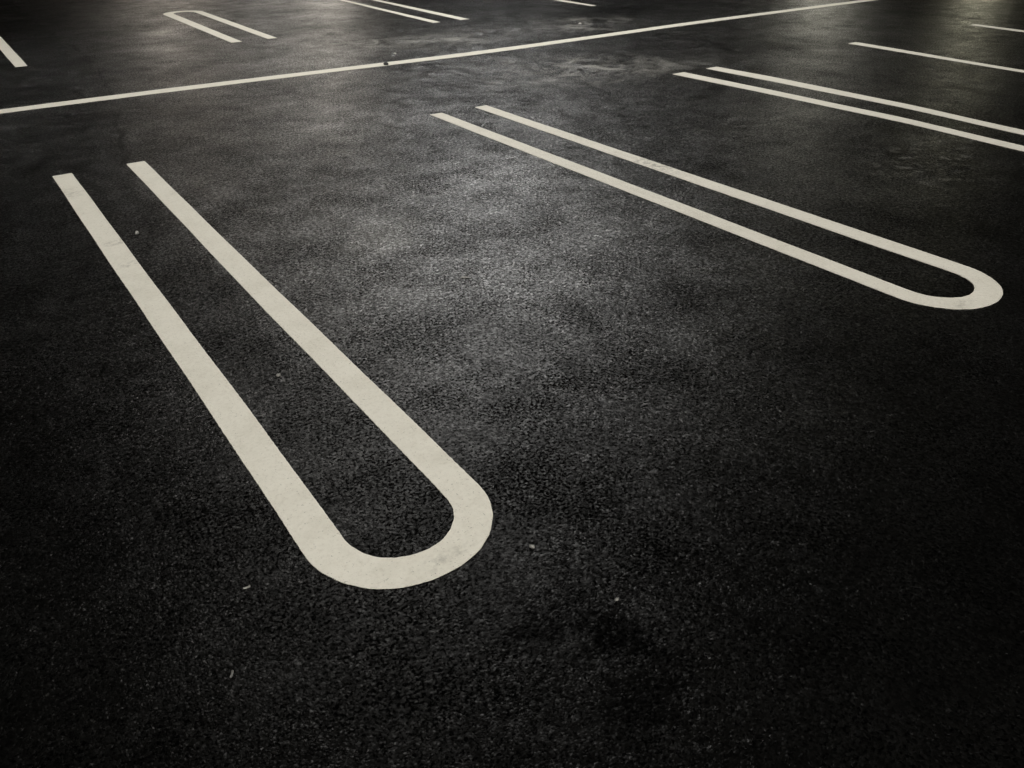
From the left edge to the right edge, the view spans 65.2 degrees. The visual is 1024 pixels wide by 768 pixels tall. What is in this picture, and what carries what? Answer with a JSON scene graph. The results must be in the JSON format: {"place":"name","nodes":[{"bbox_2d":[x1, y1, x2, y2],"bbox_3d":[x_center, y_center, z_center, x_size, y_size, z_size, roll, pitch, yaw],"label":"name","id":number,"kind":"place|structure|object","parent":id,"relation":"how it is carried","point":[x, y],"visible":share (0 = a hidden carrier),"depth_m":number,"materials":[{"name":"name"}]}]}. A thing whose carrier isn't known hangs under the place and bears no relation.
{"place":"outdoors","nodes":[
{"label":"outdoors","id":0,"kind":"place"},
{"bbox_2d":[0,0,1023,767],"bbox_3d":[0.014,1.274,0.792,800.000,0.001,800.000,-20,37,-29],"label":"ground","id":1,"kind":"structure","parent":0,"point":[770,498],"depth_m":2.80,"materials":[{"name":"black asphalt"}]},
{"bbox_2d":[0,36,26,66],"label":"parking line","id":2,"kind":"object","parent":1,"relation":"on","point":[13,57],"visible":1,"depth_m":8.64,"materials":[{"name":"paint"}]},
{"bbox_2d":[163,10,275,42],"bbox_3d":[-3.913,-4.699,10.457,0.558,0.003,3.253,-20,37,-29],"label":"parking line","id":3,"kind":"object","parent":1,"relation":"on","point":[208,30],"visible":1,"depth_m":10.28,"materials":[{"name":"paint"}]},
{"bbox_2d":[52,161,492,588],"bbox_3d":[-1.393,-0.439,3.567,0.549,0.003,4.305,-20,37,-29],"label":"parking line","id":4,"kind":"object","parent":1,"relation":"on","point":[325,547],"visible":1,"depth_m":2.65,"materials":[{"name":"paint"}]},
{"bbox_2d":[341,0,466,22],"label":"parking line","id":5,"kind":"object","parent":1,"relation":"on","point":[431,12],"visible":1,"depth_m":11.30,"materials":[{"name":"paint"}]},
{"bbox_2d":[0,0,874,113],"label":"dividing line","id":6,"kind":"object","parent":1,"relation":"on","point":[70,102],"visible":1,"depth_m":7.92,"materials":[{"name":"paint"}]},
{"bbox_2d":[555,0,595,5],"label":"parking line","id":7,"kind":"object","parent":1,"relation":"on","point":[575,2],"visible":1,"depth_m":12.01,"materials":[{"name":"paint"}]},
{"bbox_2d":[430,105,1002,308],"bbox_3d":[0.801,-1.252,4.834,0.554,0.003,4.255,-20,37,-29],"label":"parking line","id":8,"kind":"object","parent":1,"relation":"on","point":[988,291],"visible":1,"depth_m":4.13,"materials":[{"name":"paint"}]},
{"bbox_2d":[674,67,1023,151],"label":"parking line","id":9,"kind":"object","parent":1,"relation":"on","point":[878,114],"visible":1,"depth_m":6.33,"materials":[{"name":"paint"}]},
{"bbox_2d":[848,42,1023,72],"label":"parking line","id":10,"kind":"object","parent":1,"relation":"on","point":[929,55],"visible":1,"depth_m":8.05,"materials":[{"name":"paint"}]},
{"bbox_2d":[973,24,1023,31],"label":"parking line","id":11,"kind":"object","parent":1,"relation":"on","point":[998,28],"visible":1,"depth_m":9.55,"materials":[{"name":"paint"}]}
]}

